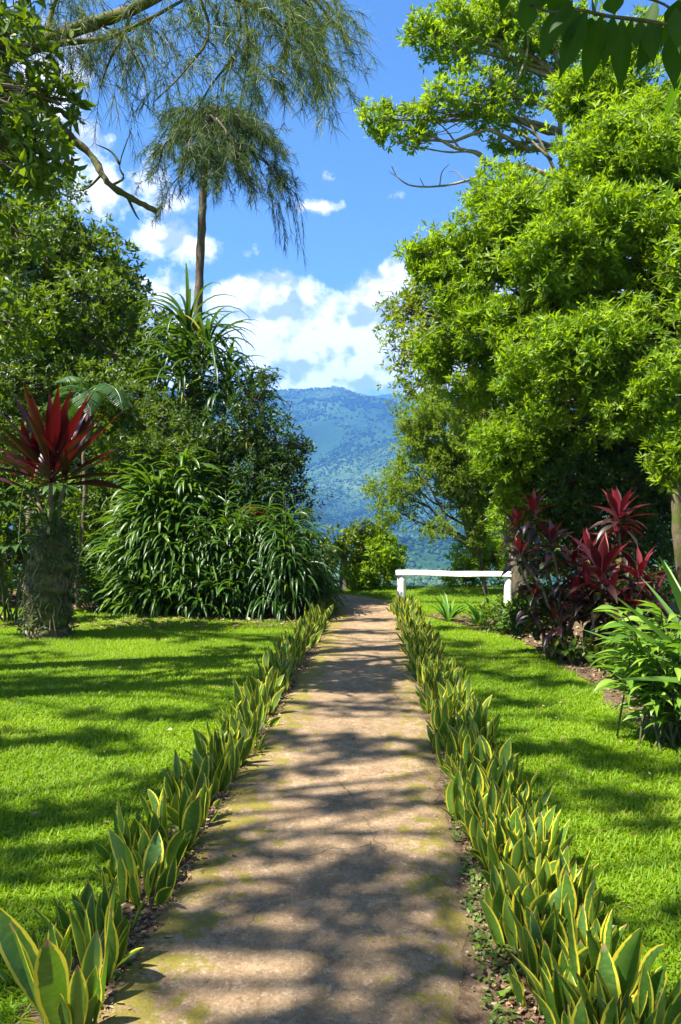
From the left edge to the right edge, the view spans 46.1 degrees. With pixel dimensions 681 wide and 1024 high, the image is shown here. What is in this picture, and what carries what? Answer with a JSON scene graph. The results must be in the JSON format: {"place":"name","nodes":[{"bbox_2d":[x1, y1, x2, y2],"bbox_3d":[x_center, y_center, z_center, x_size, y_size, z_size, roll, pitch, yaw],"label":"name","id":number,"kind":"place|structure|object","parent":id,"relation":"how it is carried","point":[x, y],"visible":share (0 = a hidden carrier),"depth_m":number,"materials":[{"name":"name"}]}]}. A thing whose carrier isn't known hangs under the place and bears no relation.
{"place":"outdoors","nodes":[
{"label":"outdoors","id":0,"kind":"place"},
{"bbox_2d":[97,594,474,1023],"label":"path","id":1,"kind":"structure","parent":0,"point":[316,862],"depth_m":3.42,"materials":[{"name":"concrete"}]},
{"bbox_2d":[80,649,526,1023],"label":"edge weeds","id":2,"kind":"object","parent":1,"relation":"on","point":[470,907],"visible":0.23,"depth_m":2.92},
{"bbox_2d":[98,643,525,1022],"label":"gravel","id":3,"kind":"structure","parent":1,"relation":"on","point":[467,952],"depth_m":3.12,"materials":[{"name":"gravel"}]},
{"bbox_2d":[8,387,656,586],"bbox_3d":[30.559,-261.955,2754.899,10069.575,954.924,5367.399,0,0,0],"label":"hills","id":4,"kind":"structure","parent":0,"point":[324,434],"depth_m":2146.52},
{"bbox_2d":[149,385,674,586],"bbox_3d":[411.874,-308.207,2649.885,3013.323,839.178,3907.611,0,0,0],"label":"hillside forest","id":5,"kind":"object","parent":4,"relation":"on","point":[406,538],"visible":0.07,"depth_m":1963.87,"materials":[{"name":"plant"}]},
{"bbox_2d":[0,0,678,395],"label":"sky","id":6,"kind":"structure","parent":0,"point":[317,320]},
{"bbox_2d":[0,584,680,1023],"bbox_3d":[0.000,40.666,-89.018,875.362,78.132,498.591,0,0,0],"label":"ground","id":7,"kind":"structure","parent":0,"point":[244,663],"depth_m":5.34,"materials":[{"name":"plant"}]},
{"bbox_2d":[0,483,81,621],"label":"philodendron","id":8,"kind":"object","parent":7,"relation":"on","point":[4,585],"visible":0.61,"depth_m":11.57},
{"bbox_2d":[0,0,96,362],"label":"broadleaf tree","id":9,"kind":"object","parent":7,"relation":"on","point":[21,143],"visible":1,"depth_m":6.22,"materials":[{"name":"green plant"}]},
{"bbox_2d":[0,380,128,639],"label":"ti plant","id":10,"kind":"object","parent":7,"relation":"on","point":[50,573],"visible":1,"depth_m":10.10,"materials":[{"name":"red plant"}]},
{"bbox_2d":[0,183,168,568],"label":"broadleaf tree","id":11,"kind":"object","parent":7,"relation":"on","point":[93,469],"visible":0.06,"depth_m":17.70,"materials":[{"name":"green plant"}]},
{"bbox_2d":[72,559,136,611],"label":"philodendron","id":12,"kind":"object","parent":7,"relation":"on","point":[81,590],"visible":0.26,"depth_m":12.79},
{"bbox_2d":[0,589,307,621],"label":"shrub bed","id":13,"kind":"object","parent":7,"relation":"on","point":[202,615],"visible":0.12,"depth_m":12.42,"materials":[{"name":"soil"}]},
{"bbox_2d":[0,171,175,589],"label":"broadleaf tree","id":14,"kind":"object","parent":13,"relation":"on","point":[115,297],"visible":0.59,"depth_m":15.05,"materials":[{"name":"green plant"}]},
{"bbox_2d":[43,375,134,608],"bbox_3d":[-4.119,-0.244,13.233,1.522,3.878,1.870,0,0,0],"label":"tree fern","id":15,"kind":"object","parent":13,"relation":"on","point":[103,391],"visible":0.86,"depth_m":13.13,"materials":[{"name":"green plant"}]},
{"bbox_2d":[75,516,152,612],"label":"strap leaf plant","id":16,"kind":"object","parent":13,"relation":"on","point":[95,559],"visible":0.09,"depth_m":13.07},
{"bbox_2d":[0,284,236,600],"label":"broadleaf tree","id":17,"kind":"object","parent":13,"relation":"on","point":[132,365],"visible":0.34,"depth_m":14.21,"materials":[{"name":"green plant"}]},
{"bbox_2d":[84,376,231,481],"bbox_3d":[-3.002,-0.277,13.455,2.444,4.227,1.894,0,0,0],"label":"shade shrub","id":18,"kind":"object","parent":13,"relation":"on","point":[152,435],"visible":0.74,"depth_m":13.29,"materials":[{"name":"green plant"}]},
{"bbox_2d":[80,441,242,618],"bbox_3d":[-2.761,0.356,12.984,3.067,3.109,2.602,0,0,0],"label":"strap leaf plant","id":19,"kind":"object","parent":13,"relation":"on","point":[146,508],"visible":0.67,"depth_m":12.42,"materials":[{"name":"plant"}]},
{"bbox_2d":[126,263,290,507],"bbox_3d":[-2.484,-1.179,14.040,2.566,5.964,2.995,0,0,-44],"label":"screw pine","id":20,"kind":"object","parent":13,"relation":"on","point":[190,324],"visible":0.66,"depth_m":13.78,"materials":[{"name":"green plant"}]},
{"bbox_2d":[150,488,283,619],"bbox_3d":[-1.887,0.720,12.588,2.376,2.191,2.108,0,0,0],"label":"strap leaf plant","id":21,"kind":"object","parent":13,"relation":"on","point":[213,589],"visible":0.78,"depth_m":12.09,"materials":[{"name":"plant"}]},
{"bbox_2d":[136,316,333,549],"bbox_3d":[-1.813,-0.763,13.646,3.437,5.070,2.340,0,0,0],"label":"shade shrub","id":22,"kind":"object","parent":13,"relation":"on","point":[263,444],"visible":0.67,"depth_m":13.22,"materials":[{"name":"green plant"}]},
{"bbox_2d":[214,460,326,613],"bbox_3d":[-1.389,0.504,13.292,2.579,2.706,2.290,0,0,14],"label":"strap leaf plant","id":23,"kind":"object","parent":13,"relation":"on","point":[255,495],"visible":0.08,"depth_m":13.11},
{"bbox_2d":[215,477,354,622],"bbox_3d":[-0.872,0.729,12.586,2.147,2.573,2.369,0,0,23],"label":"strap leaf plant","id":24,"kind":"object","parent":13,"relation":"on","point":[289,564],"visible":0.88,"depth_m":12.05,"materials":[{"name":"plant"}]},
{"bbox_2d":[10,607,337,1023],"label":"edging soil","id":25,"kind":"structure","parent":7,"relation":"on","point":[127,909],"depth_m":3.22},
{"bbox_2d":[0,921,72,995],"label":"snake plant","id":26,"kind":"object","parent":25,"relation":"on","point":[65,950],"visible":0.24,"depth_m":2.71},
{"bbox_2d":[0,908,109,1023],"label":"snake plant","id":27,"kind":"object","parent":25,"relation":"on","point":[41,978],"visible":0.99,"depth_m":2.42,"materials":[{"name":"plant"}]},
{"bbox_2d":[53,879,115,935],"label":"snake plant","id":28,"kind":"object","parent":25,"relation":"on","point":[63,918],"visible":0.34,"depth_m":3.07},
{"bbox_2d":[33,883,143,982],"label":"snake plant","id":29,"kind":"object","parent":25,"relation":"on","point":[117,947],"visible":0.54,"depth_m":2.77,"materials":[{"name":"plant"}]},
{"bbox_2d":[70,871,146,939],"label":"snake plant","id":30,"kind":"object","parent":25,"relation":"on","point":[121,922],"visible":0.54,"depth_m":2.98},
{"bbox_2d":[89,838,142,885],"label":"snake plant","id":31,"kind":"object","parent":25,"relation":"on","point":[109,873],"visible":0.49,"depth_m":3.48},
{"bbox_2d":[93,799,161,859],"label":"snake plant","id":32,"kind":"object","parent":25,"relation":"in","point":[126,833],"visible":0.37,"depth_m":3.64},
{"bbox_2d":[98,828,180,910],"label":"snake plant","id":33,"kind":"object","parent":25,"relation":"on","point":[128,879],"visible":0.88,"depth_m":3.29,"materials":[{"name":"plant"}]},
{"bbox_2d":[139,786,179,830],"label":"snake plant","id":34,"kind":"object","parent":25,"relation":"on","point":[155,801],"visible":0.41,"depth_m":4.08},
{"bbox_2d":[131,823,191,876],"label":"snake plant","id":35,"kind":"object","parent":25,"relation":"on","point":[178,843],"visible":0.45,"depth_m":3.53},
{"bbox_2d":[135,784,206,853],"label":"snake plant","id":36,"kind":"object","parent":25,"relation":"on","point":[190,811],"visible":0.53,"depth_m":3.75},
{"bbox_2d":[155,749,212,800],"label":"snake plant","id":37,"kind":"object","parent":25,"relation":"on","point":[188,778],"visible":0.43,"depth_m":4.44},
{"bbox_2d":[163,762,221,808],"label":"snake plant","id":38,"kind":"object","parent":25,"relation":"on","point":[174,783],"visible":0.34,"depth_m":4.29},
{"bbox_2d":[167,779,221,826],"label":"snake plant","id":39,"kind":"object","parent":25,"relation":"on","point":[204,793],"visible":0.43,"depth_m":4.03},
{"bbox_2d":[179,745,231,794],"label":"snake plant","id":40,"kind":"object","parent":25,"relation":"on","point":[222,780],"visible":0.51,"depth_m":4.56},
{"bbox_2d":[205,731,244,780],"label":"snake plant","id":41,"kind":"object","parent":25,"relation":"on","point":[233,764],"visible":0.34,"depth_m":4.77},
{"bbox_2d":[207,727,253,766],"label":"snake plant","id":42,"kind":"object","parent":25,"relation":"on","point":[217,743],"visible":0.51,"depth_m":4.97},
{"bbox_2d":[219,710,261,741],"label":"snake plant","id":43,"kind":"object","parent":25,"relation":"on","point":[254,725],"visible":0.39,"depth_m":5.45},
{"bbox_2d":[240,678,282,715],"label":"snake plant","id":44,"kind":"object","parent":25,"relation":"on","point":[260,694],"visible":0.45,"depth_m":6.25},
{"bbox_2d":[239,666,283,693],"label":"snake plant","id":45,"kind":"object","parent":25,"relation":"on","point":[276,684],"visible":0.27,"depth_m":6.78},
{"bbox_2d":[247,701,280,726],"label":"snake plant","id":46,"kind":"object","parent":25,"relation":"on","point":[262,710],"visible":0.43,"depth_m":5.96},
{"bbox_2d":[1,0,384,219],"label":"she oak","id":47,"kind":"object","parent":7,"relation":"on","point":[293,24],"visible":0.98,"depth_m":6.94,"materials":[{"name":"green plant"}]},
{"bbox_2d":[129,72,308,475],"bbox_3d":[-2.277,-3.394,15.088,3.476,10.690,3.012,0,0,-14],"label":"she oak","id":48,"kind":"object","parent":7,"relation":"on","point":[204,156],"visible":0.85,"depth_m":14.83,"materials":[{"name":"green plant"}]},
{"bbox_2d":[315,517,392,589],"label":"cliff shrub","id":49,"kind":"object","parent":7,"relation":"on","point":[350,536],"visible":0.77,"depth_m":16.34,"materials":[{"name":"green plant"}]},
{"bbox_2d":[339,525,409,589],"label":"cliff shrub","id":50,"kind":"object","parent":7,"relation":"on","point":[384,555],"visible":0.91,"depth_m":16.30,"materials":[{"name":"green plant"}]},
{"bbox_2d":[359,369,511,594],"bbox_3d":[2.080,-0.451,15.364,3.553,5.371,2.412,0,0,0],"label":"feathery tree","id":51,"kind":"object","parent":7,"relation":"on","point":[455,482],"visible":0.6,"depth_m":15.00,"materials":[{"name":"green plant"}]},
{"bbox_2d":[396,570,511,604],"bbox_3d":[1.979,1.333,13.875,2.037,0.633,0.197,0,0,8],"label":"garden rail","id":52,"kind":"object","parent":7,"relation":"on","point":[401,585],"visible":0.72,"depth_m":13.80,"materials":[{"name":"white paint"}]},
{"bbox_2d":[371,275,540,597],"bbox_3d":[2.004,-1.481,13.559,3.186,5.877,1.998,0,0,-16],"label":"broadleaf tree","id":53,"kind":"object","parent":7,"relation":"on","point":[413,305],"visible":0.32,"depth_m":13.45,"materials":[{"name":"green plant"}]},
{"bbox_2d":[438,531,536,586],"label":"cliff shrub","id":54,"kind":"object","parent":7,"relation":"on","point":[494,558],"visible":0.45,"depth_m":17.04,"materials":[{"name":"green plant"}]},
{"bbox_2d":[353,0,636,608],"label":"broadleaf tree","id":55,"kind":"object","parent":7,"relation":"on","point":[462,33],"visible":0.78,"depth_m":12.54,"materials":[{"name":"green plant"}]},
{"bbox_2d":[413,676,577,1023],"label":"edging soil","id":56,"kind":"structure","parent":7,"relation":"on","point":[468,1008],"depth_m":2.79,"materials":[{"name":"soil"}]},
{"bbox_2d":[0,602,680,1023],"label":"fallen leaves","id":57,"kind":"object","parent":56,"relation":"on","point":[486,970],"visible":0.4,"depth_m":3.50,"materials":[{"name":"plant"}]},
{"bbox_2d":[430,705,460,730],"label":"snake plant","id":58,"kind":"object","parent":56,"relation":"on","point":[435,717],"visible":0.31,"depth_m":5.70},
{"bbox_2d":[435,724,471,769],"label":"snake plant","id":59,"kind":"object","parent":56,"relation":"on","point":[464,747],"visible":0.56,"depth_m":4.91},
{"bbox_2d":[436,676,474,704],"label":"snake plant","id":60,"kind":"object","parent":56,"relation":"on","point":[466,691],"visible":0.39,"depth_m":6.45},
{"bbox_2d":[439,727,474,757],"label":"snake plant","id":61,"kind":"object","parent":56,"relation":"on","point":[448,747],"visible":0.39,"depth_m":5.08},
{"bbox_2d":[438,735,487,778],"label":"snake plant","id":62,"kind":"object","parent":56,"relation":"on","point":[479,746],"visible":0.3,"depth_m":4.77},
{"bbox_2d":[439,762,487,820],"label":"snake plant","id":63,"kind":"object","parent":56,"relation":"on","point":[453,790],"visible":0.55,"depth_m":4.20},
{"bbox_2d":[452,698,488,737],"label":"snake plant","id":64,"kind":"object","parent":56,"relation":"on","point":[479,718],"visible":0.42,"depth_m":5.59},
{"bbox_2d":[447,753,503,786],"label":"snake plant","id":65,"kind":"object","parent":56,"relation":"on","point":[493,765],"visible":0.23,"depth_m":4.38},
{"bbox_2d":[457,789,495,832],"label":"snake plant","id":66,"kind":"object","parent":56,"relation":"on","point":[477,802],"visible":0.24,"depth_m":4.04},
{"bbox_2d":[459,779,503,816],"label":"snake plant","id":67,"kind":"object","parent":56,"relation":"on","point":[492,803],"visible":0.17,"depth_m":4.07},
{"bbox_2d":[459,784,522,845],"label":"snake plant","id":68,"kind":"object","parent":56,"relation":"on","point":[471,820],"visible":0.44,"depth_m":3.84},
{"bbox_2d":[467,818,524,878],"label":"snake plant","id":69,"kind":"object","parent":56,"relation":"on","point":[514,858],"visible":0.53,"depth_m":3.45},
{"bbox_2d":[476,734,522,771],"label":"snake plant","id":70,"kind":"object","parent":56,"relation":"on","point":[505,750],"visible":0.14,"depth_m":4.84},
{"bbox_2d":[481,815,547,869],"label":"snake plant","id":71,"kind":"object","parent":56,"relation":"on","point":[503,823],"visible":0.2,"depth_m":3.55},
{"bbox_2d":[484,860,548,943],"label":"snake plant","id":72,"kind":"object","parent":56,"relation":"on","point":[494,896],"visible":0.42,"depth_m":2.99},
{"bbox_2d":[477,883,562,960],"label":"snake plant","id":73,"kind":"object","parent":56,"relation":"on","point":[547,929],"visible":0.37,"depth_m":2.91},
{"bbox_2d":[502,889,537,951],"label":"snake plant","id":74,"kind":"object","parent":56,"relation":"on","point":[511,936],"visible":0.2,"depth_m":2.89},
{"bbox_2d":[490,766,557,813],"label":"snake plant","id":75,"kind":"object","parent":56,"relation":"on","point":[546,796],"visible":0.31,"depth_m":4.17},
{"bbox_2d":[505,831,557,886],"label":"snake plant","id":76,"kind":"object","parent":56,"relation":"on","point":[543,853],"visible":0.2,"depth_m":3.43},
{"bbox_2d":[508,790,555,831],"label":"snake plant","id":77,"kind":"object","parent":56,"relation":"on","point":[539,807],"visible":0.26,"depth_m":3.98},
{"bbox_2d":[503,861,570,896],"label":"snake plant","id":78,"kind":"object","parent":56,"relation":"on","point":[515,881],"visible":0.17,"depth_m":3.21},
{"bbox_2d":[505,804,573,861],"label":"snake plant","id":79,"kind":"object","parent":56,"relation":"on","point":[555,842],"visible":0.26,"depth_m":3.58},
{"bbox_2d":[508,933,571,1015],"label":"snake plant","id":80,"kind":"object","parent":56,"relation":"on","point":[517,987],"visible":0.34,"depth_m":2.58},
{"bbox_2d":[515,930,568,994],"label":"snake plant","id":81,"kind":"object","parent":56,"relation":"on","point":[532,961],"visible":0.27,"depth_m":2.66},
{"bbox_2d":[524,832,581,894],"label":"snake plant","id":82,"kind":"object","parent":56,"relation":"on","point":[533,869],"visible":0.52,"depth_m":3.35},
{"bbox_2d":[511,953,597,1023],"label":"snake plant","id":83,"kind":"object","parent":56,"relation":"on","point":[545,992],"visible":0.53,"depth_m":2.47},
{"bbox_2d":[522,910,602,986],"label":"snake plant","id":84,"kind":"object","parent":56,"relation":"on","point":[583,957],"visible":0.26,"depth_m":2.65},
{"bbox_2d":[525,892,600,941],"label":"snake plant","id":85,"kind":"object","parent":56,"relation":"on","point":[594,928],"visible":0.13,"depth_m":2.88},
{"bbox_2d":[532,966,619,1023],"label":"snake plant","id":86,"kind":"object","parent":56,"relation":"on","point":[562,997],"visible":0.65,"depth_m":2.43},
{"bbox_2d":[553,849,603,923],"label":"snake plant","id":87,"kind":"object","parent":56,"relation":"on","point":[598,903],"visible":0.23,"depth_m":3.23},
{"bbox_2d":[552,898,608,946],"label":"snake plant","id":88,"kind":"object","parent":56,"relation":"on","point":[580,933],"visible":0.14,"depth_m":2.83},
{"bbox_2d":[549,870,616,933],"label":"snake plant","id":89,"kind":"object","parent":56,"relation":"on","point":[567,885],"visible":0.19,"depth_m":3.04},
{"bbox_2d":[551,904,626,962],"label":"snake plant","id":90,"kind":"object","parent":56,"relation":"on","point":[581,924],"visible":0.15,"depth_m":2.71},
{"bbox_2d":[548,899,641,1022],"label":"snake plant","id":91,"kind":"object","parent":56,"relation":"on","point":[626,958],"visible":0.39,"depth_m":2.50,"materials":[{"name":"plant"}]},
{"bbox_2d":[570,996,635,1023],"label":"snake plant","id":92,"kind":"object","parent":56,"relation":"on","point":[579,1015],"visible":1,"depth_m":2.23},
{"bbox_2d":[593,996,618,1023],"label":"snake plant","id":93,"kind":"object","parent":56,"relation":"on","point":[610,1011],"visible":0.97,"depth_m":2.25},
{"bbox_2d":[556,942,657,1023],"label":"snake plant","id":94,"kind":"object","parent":56,"relation":"on","point":[605,967],"visible":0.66,"depth_m":2.43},
{"bbox_2d":[585,906,666,1003],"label":"snake plant","id":95,"kind":"object","parent":56,"relation":"on","point":[658,977],"visible":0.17,"depth_m":2.54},
{"bbox_2d":[595,980,680,1023],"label":"snake plant","id":96,"kind":"object","parent":56,"relation":"on","point":[660,1005],"visible":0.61,"depth_m":2.36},
{"bbox_2d":[596,963,680,1023],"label":"snake plant","id":97,"kind":"object","parent":56,"relation":"on","point":[672,1004],"visible":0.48,"depth_m":2.42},
{"bbox_2d":[483,424,568,583],"bbox_3d":[2.898,0.123,12.261,1.369,3.037,1.255,0,0,0],"label":"understory tree","id":98,"kind":"object","parent":7,"relation":"on","point":[490,525],"visible":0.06,"depth_m":12.52,"materials":[{"name":"green plant"}]},
{"bbox_2d":[507,582,563,640],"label":"bronze shrub","id":99,"kind":"object","parent":7,"relation":"on","point":[520,627],"visible":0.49,"depth_m":8.99,"materials":[{"name":"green plant"}]},
{"bbox_2d":[391,4,680,524],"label":"broadleaf tree","id":100,"kind":"object","parent":7,"relation":"on","point":[568,248],"visible":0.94,"depth_m":10.50,"materials":[{"name":"green plant"}]},
{"bbox_2d":[425,615,680,741],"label":"shrub bed","id":101,"kind":"object","parent":7,"relation":"on","point":[607,694],"visible":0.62,"depth_m":8.24,"materials":[{"name":"soil"}]},
{"bbox_2d":[421,592,479,621],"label":"lily clump","id":102,"kind":"object","parent":101,"relation":"on","point":[446,612],"visible":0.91,"depth_m":11.68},
{"bbox_2d":[476,594,556,632],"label":"ground shrub","id":103,"kind":"object","parent":101,"relation":"on","point":[501,611],"visible":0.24,"depth_m":10.56,"materials":[{"name":"green plant"}]},
{"bbox_2d":[494,489,596,664],"bbox_3d":[2.261,0.679,8.571,1.173,1.865,0.928,0,0,0],"label":"ti plant","id":104,"kind":"object","parent":101,"relation":"on","point":[544,563],"visible":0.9,"depth_m":8.51,"materials":[{"name":"plant"}]},
{"bbox_2d":[541,619,628,665],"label":"ground shrub","id":105,"kind":"object","parent":101,"relation":"on","point":[594,649],"visible":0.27,"depth_m":8.24,"materials":[{"name":"green plant"}]},
{"bbox_2d":[498,0,680,123],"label":"overhanging tree","id":106,"kind":"object","parent":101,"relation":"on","point":[599,39],"visible":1,"depth_m":2.56,"materials":[{"name":"green plant"}]},
{"bbox_2d":[560,532,648,650],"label":"ti plant","id":107,"kind":"object","parent":101,"relation":"on","point":[602,557],"visible":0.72,"depth_m":8.21,"materials":[{"name":"plant"}]},
{"bbox_2d":[568,486,648,615],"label":"ti plant","id":108,"kind":"object","parent":101,"relation":"on","point":[616,502],"visible":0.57,"depth_m":9.29,"materials":[{"name":"plant"}]},
{"bbox_2d":[585,631,674,680],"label":"ground shrub","id":109,"kind":"object","parent":101,"relation":"on","point":[606,662],"visible":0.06,"depth_m":7.38,"materials":[{"name":"green plant"}]},
{"bbox_2d":[582,514,680,718],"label":"agave","id":110,"kind":"object","parent":101,"relation":"on","point":[675,586],"visible":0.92,"depth_m":5.21,"materials":[{"name":"plant"}]},
{"bbox_2d":[583,600,680,751],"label":"ginger plant","id":111,"kind":"object","parent":101,"relation":"on","point":[661,706],"visible":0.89,"depth_m":5.45,"materials":[{"name":"plant"}]},
{"bbox_2d":[599,545,679,640],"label":"ti plant","id":112,"kind":"object","parent":101,"relation":"on","point":[642,595],"visible":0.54,"depth_m":8.20,"materials":[{"name":"plant"}]},
{"bbox_2d":[636,167,680,617],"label":"twisted tree","id":113,"kind":"object","parent":101,"relation":"on","point":[673,210],"visible":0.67,"depth_m":9.56,"materials":[{"name":"green plant"}]},
{"bbox_2d":[489,219,672,581],"bbox_3d":[5.718,-2.450,14.363,6.413,8.979,4.225,0,0,0],"label":"broadleaf tree","id":114,"kind":"object","parent":7,"relation":"on","point":[571,413],"visible":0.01,"depth_m":14.22,"materials":[{"name":"green plant"}]},
{"bbox_2d":[494,366,675,614],"bbox_3d":[4.492,-0.347,11.610,4.000,4.043,3.266,0,0,-20],"label":"understory tree","id":115,"kind":"object","parent":7,"relation":"on","point":[661,536],"visible":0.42,"depth_m":10.91,"materials":[{"name":"green plant"}]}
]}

